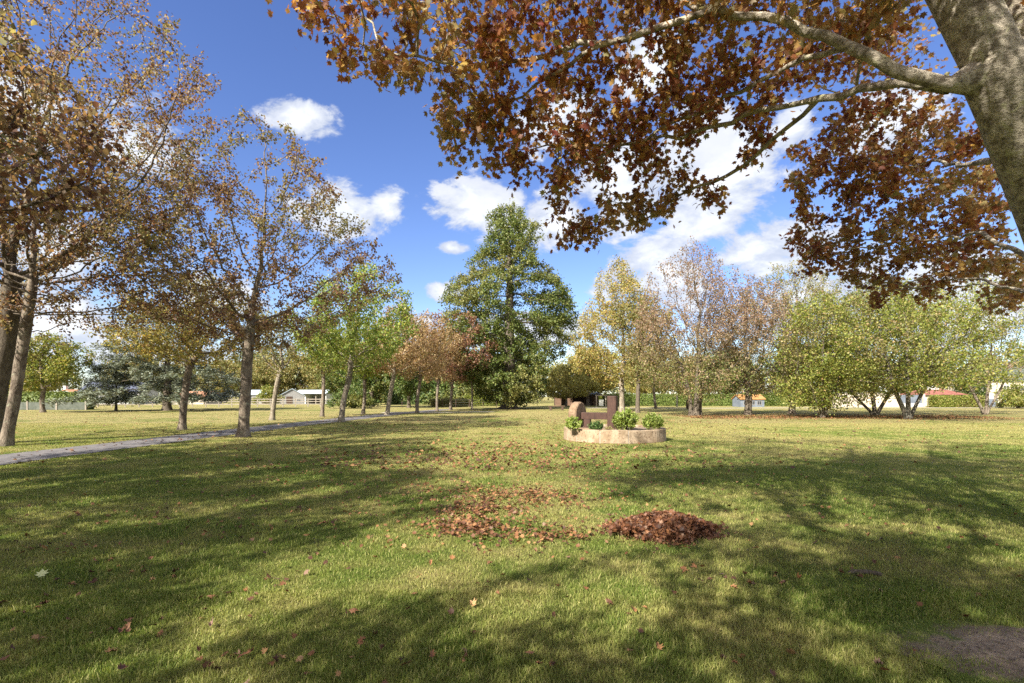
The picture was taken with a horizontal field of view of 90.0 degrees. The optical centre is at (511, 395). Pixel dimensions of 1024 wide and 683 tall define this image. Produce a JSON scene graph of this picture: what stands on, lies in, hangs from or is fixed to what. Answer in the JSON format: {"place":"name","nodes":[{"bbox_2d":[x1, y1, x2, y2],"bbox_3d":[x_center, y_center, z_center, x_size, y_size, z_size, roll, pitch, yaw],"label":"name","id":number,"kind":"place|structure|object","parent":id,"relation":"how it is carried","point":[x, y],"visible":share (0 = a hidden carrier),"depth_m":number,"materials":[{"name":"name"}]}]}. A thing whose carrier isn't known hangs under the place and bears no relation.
{"place":"outdoors","nodes":[
{"label":"outdoors","id":0,"kind":"place"},
{"bbox_2d":[62,386,78,391],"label":"house","id":1,"kind":"structure","parent":0,"point":[65,388],"depth_m":117.79,"materials":[{"name":"ceramic"}]},
{"bbox_2d":[78,382,159,403],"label":"house","id":2,"kind":"structure","parent":0,"point":[153,392],"depth_m":105.10,"materials":[{"name":"stone"}]},
{"bbox_2d":[174,391,221,403],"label":"house","id":3,"kind":"structure","parent":0,"point":[200,392],"depth_m":96.54,"materials":[{"name":"ceramic"}]},
{"bbox_2d":[0,409,453,464],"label":"path","id":4,"kind":"structure","parent":0,"point":[27,456],"depth_m":17.12,"materials":[{"name":"grey concrete"}]},
{"bbox_2d":[382,411,490,412],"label":"gravel path","id":5,"kind":"structure","parent":0,"point":[432,412],"depth_m":49.15,"materials":[{"name":"grey gravel"}]},
{"bbox_2d":[0,397,1023,682],"bbox_3d":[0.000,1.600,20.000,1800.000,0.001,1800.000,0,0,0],"label":"ground","id":6,"kind":"structure","parent":0,"point":[206,413],"depth_m":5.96,"materials":[{"name":"green plant"}]},
{"bbox_2d":[8,351,71,391],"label":"ash tree","id":7,"kind":"object","parent":6,"relation":"on","point":[56,387],"visible":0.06,"depth_m":83.42,"materials":[{"name":"green plant"}]},
{"bbox_2d":[36,568,47,576],"bbox_3d":[-4.103,1.552,4.468,0.099,0.008,0.134,-7,32,-34],"label":"fallen leaf","id":8,"kind":"object","parent":6,"relation":"on","point":[42,572],"visible":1,"depth_m":4.47,"materials":[{"name":"green plant"}]},
{"bbox_2d":[8,390,96,409],"bbox_3d":[-58.443,0.548,60.588,17.705,2.532,2.098,0,0,0],"label":"hedge","id":9,"kind":"object","parent":6,"relation":"on","point":[29,396],"visible":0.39,"depth_m":60.02,"materials":[{"name":"green plant"}]},
{"bbox_2d":[19,401,86,409],"bbox_3d":[-57.502,1.100,59.000,16.984,1.000,0.160,0,0,0],"label":"panel fence","id":10,"kind":"object","parent":6,"relation":"on","point":[27,405],"visible":0.72,"depth_m":58.97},
{"bbox_2d":[10,330,97,411],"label":"hedge maple tree","id":11,"kind":"object","parent":6,"relation":"on","point":[63,358],"visible":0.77,"depth_m":49.75,"materials":[{"name":"green plant"}]},
{"bbox_2d":[0,2,140,252],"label":"maple tree","id":12,"kind":"object","parent":6,"relation":"on","point":[13,170],"visible":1,"depth_m":9.49,"materials":[{"name":"brown plant"}]},
{"bbox_2d":[0,45,173,446],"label":"maple tree","id":13,"kind":"object","parent":6,"relation":"on","point":[30,291],"visible":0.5,"depth_m":16.24,"materials":[{"name":"brown plant"}]},
{"bbox_2d":[104,646,117,651],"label":"fallen leaf","id":14,"kind":"object","parent":6,"relation":"on","point":[110,650],"visible":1,"depth_m":3.16,"materials":[{"name":"brown plant"}]},
{"bbox_2d":[78,347,144,410],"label":"cedar tree","id":15,"kind":"object","parent":6,"relation":"on","point":[116,376],"visible":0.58,"depth_m":54.30,"materials":[{"name":"green plant"}]},
{"bbox_2d":[117,663,127,669],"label":"fallen leaf","id":16,"kind":"object","parent":6,"relation":"on","point":[121,666],"visible":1,"depth_m":2.95,"materials":[{"name":"brown plant"}]},
{"bbox_2d":[0,0,245,431],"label":"maple tree","id":17,"kind":"object","parent":6,"relation":"on","point":[9,323],"visible":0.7,"depth_m":17.03,"materials":[{"name":"brown plant"}]},
{"bbox_2d":[105,359,177,385],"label":"ash tree","id":18,"kind":"object","parent":6,"relation":"on","point":[155,374],"visible":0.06,"depth_m":119.55,"materials":[{"name":"green plant"}]},
{"bbox_2d":[42,308,251,410],"bbox_3d":[-37.250,-4.106,56.083,16.640,11.527,19.799,0,0,0],"label":"cedar tree","id":19,"kind":"object","parent":6,"relation":"on","point":[168,389],"visible":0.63,"depth_m":53.27,"materials":[{"name":"green plant"}]},
{"bbox_2d":[83,265,278,429],"bbox_3d":[-14.876,-2.226,24.326,7.850,7.805,6.408,0,0,0],"label":"maple tree","id":20,"kind":"object","parent":6,"relation":"on","point":[198,353],"visible":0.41,"depth_m":23.75,"materials":[{"name":"yellow plant"}]},
{"bbox_2d":[198,659,212,667],"bbox_3d":[-1.784,1.567,2.988,0.047,0.030,0.097,46,19,25],"label":"fallen leaf","id":21,"kind":"object","parent":6,"relation":"on","point":[205,664],"visible":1,"depth_m":3.00,"materials":[{"name":"brown plant"}]},
{"bbox_2d":[95,398,338,406],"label":"rail fence","id":22,"kind":"object","parent":6,"relation":"on","point":[257,401],"visible":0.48,"depth_m":75.20,"materials":[{"name":"wood"}]},
{"bbox_2d":[193,359,251,402],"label":"ash tree","id":23,"kind":"object","parent":6,"relation":"on","point":[230,367],"visible":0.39,"depth_m":115.81,"materials":[{"name":"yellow plant"}]},
{"bbox_2d":[65,105,402,437],"bbox_3d":[-9.808,-4.743,19.553,10.403,12.828,9.890,0,0,0],"label":"maple tree","id":24,"kind":"object","parent":6,"relation":"on","point":[249,337],"visible":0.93,"depth_m":19.01,"materials":[{"name":"brown plant"}]},
{"bbox_2d":[251,390,266,403],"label":"shed","id":25,"kind":"structure","parent":6,"relation":"on","point":[254,393],"depth_m":107.93,"materials":[{"name":"grey wood"}]},
{"bbox_2d":[238,358,283,392],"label":"ash tree","id":26,"kind":"object","parent":6,"relation":"on","point":[257,371],"visible":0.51,"depth_m":119.23,"materials":[{"name":"yellow plant"}]},
{"bbox_2d":[251,384,284,403],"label":"bush","id":27,"kind":"object","parent":6,"relation":"on","point":[268,390],"visible":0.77,"depth_m":95.33,"materials":[{"name":"green plant"}]},
{"bbox_2d":[272,653,280,663],"bbox_3d":[-1.386,1.553,3.032,0.034,0.076,0.041,-34,15,-2],"label":"fallen leaf","id":28,"kind":"object","parent":6,"relation":"on","point":[275,657],"visible":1,"depth_m":3.04,"materials":[{"name":"brown plant"}]},
{"bbox_2d":[254,307,315,419],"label":"maple tree","id":29,"kind":"object","parent":6,"relation":"on","point":[280,371],"visible":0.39,"depth_m":33.93,"materials":[{"name":"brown plant"}]},
{"bbox_2d":[280,389,304,403],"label":"shed","id":30,"kind":"structure","parent":6,"relation":"on","point":[291,394],"depth_m":102.15,"materials":[{"name":"grey wood"}]},
{"bbox_2d":[286,397,291,403],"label":"door","id":31,"kind":"structure","parent":30,"relation":"in","point":[286,397],"depth_m":101.84,"materials":[{"name":"wood"}]},
{"bbox_2d":[271,361,313,391],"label":"ash tree","id":32,"kind":"object","parent":6,"relation":"on","point":[305,385],"visible":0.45,"depth_m":121.39,"materials":[{"name":"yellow plant"}]},
{"bbox_2d":[295,655,303,661],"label":"fallen leaf","id":33,"kind":"object","parent":6,"relation":"on","point":[299,658],"visible":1,"depth_m":3.06,"materials":[{"name":"beige plant"}]},
{"bbox_2d":[298,390,336,403],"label":"shed","id":34,"kind":"structure","parent":6,"relation":"on","point":[312,394],"depth_m":104.08,"materials":[{"name":"metal"}]},
{"bbox_2d":[304,362,339,397],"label":"ash tree","id":35,"kind":"object","parent":6,"relation":"on","point":[313,384],"visible":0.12,"depth_m":108.21,"materials":[{"name":"plant"}]},
{"bbox_2d":[283,312,363,416],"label":"maple tree","id":36,"kind":"object","parent":6,"relation":"on","point":[302,360],"visible":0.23,"depth_m":39.67,"materials":[{"name":"green plant"}]},
{"bbox_2d":[315,359,354,394],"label":"ash tree","id":37,"kind":"object","parent":6,"relation":"on","point":[329,386],"visible":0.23,"depth_m":86.25,"materials":[{"name":"green plant"}]},
{"bbox_2d":[312,379,386,402],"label":"shrub belt","id":38,"kind":"object","parent":6,"relation":"on","point":[379,398],"visible":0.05,"depth_m":117.46,"materials":[{"name":"green plant"}]},
{"bbox_2d":[282,261,422,421],"bbox_3d":[-9.518,-3.422,31.792,7.717,10.204,9.369,0,0,0],"label":"maple tree","id":39,"kind":"object","parent":6,"relation":"on","point":[343,345],"visible":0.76,"depth_m":30.76,"materials":[{"name":"green plant"}]},
{"bbox_2d":[325,384,381,408],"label":"bush","id":40,"kind":"object","parent":6,"relation":"on","point":[355,398],"visible":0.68,"depth_m":65.16,"materials":[{"name":"green plant"}]},
{"bbox_2d":[348,608,358,613],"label":"fallen leaf","id":41,"kind":"object","parent":6,"relation":"on","point":[352,610],"visible":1,"depth_m":3.75,"materials":[{"name":"orange plant"}]},
{"bbox_2d":[337,343,388,406],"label":"ash tree","id":42,"kind":"object","parent":6,"relation":"on","point":[372,390],"visible":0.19,"depth_m":72.43,"materials":[{"name":"green plant"}]},
{"bbox_2d":[338,315,389,413],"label":"maple tree","id":43,"kind":"object","parent":6,"relation":"on","point":[369,374],"visible":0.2,"depth_m":45.32,"materials":[{"name":"green plant"}]},
{"bbox_2d":[356,295,431,414],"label":"maple tree","id":44,"kind":"object","parent":6,"relation":"on","point":[394,370],"visible":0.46,"depth_m":42.70,"materials":[{"name":"green plant"}]},
{"bbox_2d":[382,349,432,407],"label":"ash tree","id":45,"kind":"object","parent":6,"relation":"on","point":[407,389],"visible":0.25,"depth_m":69.14,"materials":[{"name":"green plant"}]},
{"bbox_2d":[394,308,456,412],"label":"maple tree","id":46,"kind":"object","parent":6,"relation":"on","point":[437,344],"visible":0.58,"depth_m":47.61,"materials":[{"name":"plant"}]},
{"bbox_2d":[382,370,481,404],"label":"shrub belt","id":47,"kind":"object","parent":6,"relation":"on","point":[460,391],"visible":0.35,"depth_m":96.46,"materials":[{"name":"green plant"}]},
{"bbox_2d":[429,649,435,659],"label":"fallen leaf","id":48,"kind":"object","parent":6,"relation":"on","point":[432,653],"visible":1,"depth_m":3.10,"materials":[{"name":"brown plant"}]},
{"bbox_2d":[413,327,465,410],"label":"maple tree","id":49,"kind":"object","parent":6,"relation":"on","point":[454,346],"visible":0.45,"depth_m":54.37,"materials":[{"name":"brown plant"}]},
{"bbox_2d":[428,397,470,406],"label":"hedge","id":50,"kind":"object","parent":6,"relation":"on","point":[456,399],"visible":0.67,"depth_m":75.76,"materials":[{"name":"green plant"}]},
{"bbox_2d":[410,307,499,409],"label":"maple tree","id":51,"kind":"object","parent":6,"relation":"on","point":[469,341],"visible":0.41,"depth_m":57.35,"materials":[{"name":"brown plant"}]},
{"bbox_2d":[415,399,500,406],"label":"wire fence","id":52,"kind":"object","parent":6,"relation":"on","point":[442,402],"visible":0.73,"depth_m":71.68,"materials":[{"name":"wood"}]},
{"bbox_2d":[451,358,491,409],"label":"maple tree","id":53,"kind":"object","parent":6,"relation":"on","point":[484,370],"visible":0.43,"depth_m":59.46,"materials":[{"name":"brown plant"}]},
{"bbox_2d":[470,598,476,608],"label":"fallen leaf","id":54,"kind":"object","parent":6,"relation":"on","point":[473,602],"visible":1,"depth_m":3.84,"materials":[{"name":"yellow plant"}]},
{"bbox_2d":[463,395,501,405],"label":"hedge","id":55,"kind":"object","parent":6,"relation":"on","point":[475,399],"visible":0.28,"depth_m":81.14,"materials":[{"name":"green plant"}]},
{"bbox_2d":[436,198,582,408],"bbox_3d":[-0.871,-10.708,63.433,19.080,26.090,14.056,0,0,-27],"label":"lime tree","id":56,"kind":"object","parent":6,"relation":"on","point":[508,373],"visible":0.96,"depth_m":60.98,"materials":[{"name":"green plant"}]},
{"bbox_2d":[1,411,1023,682],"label":"leaf litter","id":57,"kind":"object","parent":6,"relation":"on","point":[471,525],"visible":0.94,"depth_m":9.15,"materials":[{"name":"brown plant"}]},
{"bbox_2d":[57,323,1023,400],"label":"distant woodland","id":58,"kind":"object","parent":6,"relation":"on","point":[257,356],"visible":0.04,"depth_m":147.71,"materials":[{"name":"green plant"}]},
{"bbox_2d":[548,406,564,409],"bbox_3d":[4.954,1.350,57.000,1.900,0.500,0.500,0,0,3],"label":"bench","id":59,"kind":"object","parent":6,"relation":"on","point":[562,407],"visible":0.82,"depth_m":56.75,"materials":[{"name":"brown wood"}]},
{"bbox_2d":[544,364,592,406],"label":"ash tree","id":60,"kind":"object","parent":6,"relation":"on","point":[552,387],"visible":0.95,"depth_m":76.96,"materials":[{"name":"green plant"}]},
{"bbox_2d":[554,392,601,405],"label":"shelter","id":61,"kind":"object","parent":6,"relation":"on","point":[571,400],"visible":0.49,"depth_m":86.10,"materials":[{"name":"brick"}]},
{"bbox_2d":[548,344,620,405],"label":"ash tree","id":62,"kind":"object","parent":6,"relation":"on","point":[598,387],"visible":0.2,"depth_m":82.44,"materials":[{"name":"yellow plant"}]},
{"bbox_2d":[595,395,606,407],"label":"notice board","id":63,"kind":"object","parent":6,"relation":"on","point":[600,402],"visible":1,"depth_m":69.95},
{"bbox_2d":[564,424,665,443],"bbox_3d":[3.771,1.370,18.954,3.720,0.459,3.717,0,0,0],"label":"planter","id":64,"kind":"object","parent":6,"relation":"on","point":[641,434],"visible":0.7,"depth_m":17.34,"materials":[{"name":"stone"}]},
{"bbox_2d":[565,415,582,430],"bbox_3d":[2.143,0.917,17.826,0.616,0.571,0.557,0,0,0],"label":"garden shrub","id":65,"kind":"object","parent":64,"relation":"on","point":[572,423],"visible":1,"depth_m":17.74,"materials":[{"name":"green plant"}]},
{"bbox_2d":[568,396,617,428],"bbox_3d":[3.016,0.615,18.870,1.706,1.240,1.006,0,0,22],"label":"cider mill","id":66,"kind":"object","parent":64,"relation":"on","point":[577,409],"visible":0.68,"depth_m":18.69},
{"bbox_2d":[587,420,603,429],"bbox_3d":[2.895,1.014,17.710,0.569,0.380,0.550,0,0,0],"label":"garden shrub","id":67,"kind":"object","parent":64,"relation":"on","point":[597,425],"visible":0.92,"depth_m":17.67,"materials":[{"name":"green plant"}]},
{"bbox_2d":[612,407,639,429],"bbox_3d":[3.968,0.789,17.913,0.985,0.829,0.957,0,0,0],"label":"garden shrub","id":68,"kind":"object","parent":64,"relation":"on","point":[628,418],"visible":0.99,"depth_m":17.73,"materials":[{"name":"green plant"}]},
{"bbox_2d":[641,412,664,429],"bbox_3d":[4.995,0.868,18.144,0.841,0.671,0.699,0,0,0],"label":"garden shrub","id":69,"kind":"object","parent":64,"relation":"on","point":[654,421],"visible":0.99,"depth_m":18.00,"materials":[{"name":"green plant"}]},
{"bbox_2d":[567,254,682,411],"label":"birch tree","id":70,"kind":"object","parent":6,"relation":"on","point":[588,350],"visible":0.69,"depth_m":51.28,"materials":[{"name":"yellow plant"}]},
{"bbox_2d":[607,293,675,412],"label":"birch tree","id":71,"kind":"object","parent":6,"relation":"on","point":[638,375],"visible":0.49,"depth_m":48.36,"materials":[{"name":"brown plant"}]},
{"bbox_2d":[265,0,1023,315],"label":"maple tree","id":72,"kind":"object","parent":6,"relation":"on","point":[984,40],"visible":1,"depth_m":5.38,"materials":[{"name":"brown plant"}]},
{"bbox_2d":[624,360,671,393],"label":"ash tree","id":73,"kind":"object","parent":6,"relation":"on","point":[631,387],"visible":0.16,"depth_m":103.06,"materials":[{"name":"yellow plant"}]},
{"bbox_2d":[628,340,681,407],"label":"birch tree","id":74,"kind":"object","parent":6,"relation":"on","point":[654,396],"visible":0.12,"depth_m":65.39,"materials":[{"name":"brown plant"}]},
{"bbox_2d":[580,509,736,546],"bbox_3d":[1.749,1.473,5.985,1.539,0.254,1.461,0,0,31],"label":"leaf pile","id":75,"kind":"object","parent":6,"relation":"on","point":[669,526],"visible":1,"depth_m":5.79,"materials":[{"name":"brown plant"}]},
{"bbox_2d":[656,642,663,649],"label":"fallen leaf","id":76,"kind":"object","parent":6,"relation":"on","point":[659,646],"visible":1,"depth_m":3.19,"materials":[{"name":"orange plant"}]},
{"bbox_2d":[603,393,768,405],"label":"hedge","id":77,"kind":"object","parent":6,"relation":"on","point":[664,399],"visible":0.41,"depth_m":82.21,"materials":[{"name":"green plant"}]},
{"bbox_2d":[668,354,714,393],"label":"ash tree","id":78,"kind":"object","parent":6,"relation":"on","point":[690,365],"visible":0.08,"depth_m":110.25,"materials":[{"name":"plant"}]},
{"bbox_2d":[622,236,767,415],"bbox_3d":[14.774,-5.703,41.533,12.100,14.744,12.018,0,0,0],"label":"hornbeam tree","id":79,"kind":"object","parent":6,"relation":"on","point":[700,378],"visible":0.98,"depth_m":40.78,"materials":[{"name":"brown plant"}]},
{"bbox_2d":[702,349,752,393],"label":"ash tree","id":80,"kind":"object","parent":6,"relation":"on","point":[723,391],"visible":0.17,"depth_m":88.68,"materials":[{"name":"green plant"}]},
{"bbox_2d":[731,394,765,406],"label":"hut","id":81,"kind":"object","parent":6,"relation":"on","point":[756,402],"visible":0.69,"depth_m":74.75,"materials":[{"name":"blue paint"}]},
{"bbox_2d":[688,270,825,414],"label":"hornbeam tree","id":82,"kind":"object","parent":6,"relation":"on","point":[748,390],"visible":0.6,"depth_m":41.98,"materials":[{"name":"brown plant"}]},
{"bbox_2d":[786,648,797,653],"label":"fallen leaf","id":83,"kind":"object","parent":6,"relation":"on","point":[791,651],"visible":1,"depth_m":3.12,"materials":[{"name":"brown plant"}]},
{"bbox_2d":[766,346,819,389],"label":"ash tree","id":84,"kind":"object","parent":6,"relation":"on","point":[795,373],"visible":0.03,"depth_m":94.16,"materials":[{"name":"green plant"}]},
{"bbox_2d":[714,258,872,414],"bbox_3d":[24.580,-5.001,44.533,12.694,13.317,11.378,0,0,0],"label":"hornbeam tree","id":85,"kind":"object","parent":6,"relation":"on","point":[790,410],"visible":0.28,"depth_m":43.07,"materials":[{"name":"brown plant"}]},
{"bbox_2d":[766,392,831,405],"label":"hedge","id":86,"kind":"object","parent":6,"relation":"on","point":[773,399],"visible":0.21,"depth_m":81.21,"materials":[{"name":"green plant"}]},
{"bbox_2d":[749,290,903,417],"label":"hazel tree","id":87,"kind":"object","parent":6,"relation":"on","point":[824,394],"visible":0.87,"depth_m":36.60,"materials":[{"name":"green plant"}]},
{"bbox_2d":[848,569,883,575],"bbox_3d":[3.183,1.599,4.599,0.370,0.080,0.044,0,0,18],"label":"tree root","id":88,"kind":"object","parent":6,"relation":"on","point":[864,571],"visible":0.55,"depth_m":4.59,"materials":[{"name":"brown plant"}]},
{"bbox_2d":[840,356,901,392],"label":"ash tree","id":89,"kind":"object","parent":6,"relation":"on","point":[868,377],"depth_m":102.62,"materials":[{"name":"green plant"}]},
{"bbox_2d":[872,657,882,663],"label":"fallen leaf","id":90,"kind":"object","parent":6,"relation":"on","point":[878,661],"visible":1,"depth_m":3.02,"materials":[{"name":"beige plant"}]},
{"bbox_2d":[788,270,988,415],"bbox_3d":[30.366,-4.301,42.062,13.092,12.044,14.494,0,0,0],"label":"crab tree","id":91,"kind":"object","parent":6,"relation":"on","point":[875,411],"visible":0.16,"depth_m":40.48,"materials":[{"name":"green plant"}]},
{"bbox_2d":[793,277,1023,418],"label":"crab tree","id":92,"kind":"object","parent":6,"relation":"on","point":[922,385],"visible":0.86,"depth_m":33.34,"materials":[{"name":"green plant"}]},
{"bbox_2d":[861,618,1023,682],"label":"bare soil","id":93,"kind":"structure","parent":6,"relation":"on","point":[1011,650],"depth_m":3.25,"materials":[{"name":"brown soil"}]},
{"bbox_2d":[875,270,1023,414],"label":"crab tree","id":94,"kind":"object","parent":6,"relation":"on","point":[985,410],"visible":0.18,"depth_m":43.44,"materials":[{"name":"green plant"}]},
{"bbox_2d":[925,394,989,407],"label":"hedge","id":95,"kind":"object","parent":6,"relation":"on","point":[945,401],"visible":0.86,"depth_m":71.34,"materials":[{"name":"green plant"}]},
{"bbox_2d":[952,369,992,396],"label":"ash tree","id":96,"kind":"object","parent":6,"relation":"on","point":[981,391],"visible":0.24,"depth_m":85.02,"materials":[{"name":"green plant"}]},
{"bbox_2d":[988,398,997,406],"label":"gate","id":97,"kind":"structure","parent":6,"relation":"on","point":[990,400],"depth_m":71.55,"materials":[{"name":"grey paint"}]},
{"bbox_2d":[992,381,1023,408],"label":"bush","id":98,"kind":"object","parent":6,"relation":"on","point":[1014,396],"visible":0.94,"depth_m":65.90,"materials":[{"name":"green plant"}]},
{"bbox_2d":[0,0,1023,396],"label":"sky","id":99,"kind":"structure","parent":0,"point":[382,154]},
{"bbox_2d":[832,393,899,406],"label":"wall","id":100,"kind":"structure","parent":0,"point":[893,403],"depth_m":73.78,"materials":[{"name":"white paint"}]},
{"bbox_2d":[901,394,924,406],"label":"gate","id":101,"kind":"structure","parent":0,"point":[913,399],"depth_m":74.97,"materials":[{"name":"white paint"}]},
{"bbox_2d":[900,387,967,405],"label":"house","id":102,"kind":"structure","parent":0,"point":[946,392],"depth_m":82.31,"materials":[{"name":"red tile"}]},
{"bbox_2d":[946,363,1023,402],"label":"house","id":103,"kind":"structure","parent":0,"point":[994,386],"depth_m":102.14,"materials":[{"name":"brick"}]}
]}

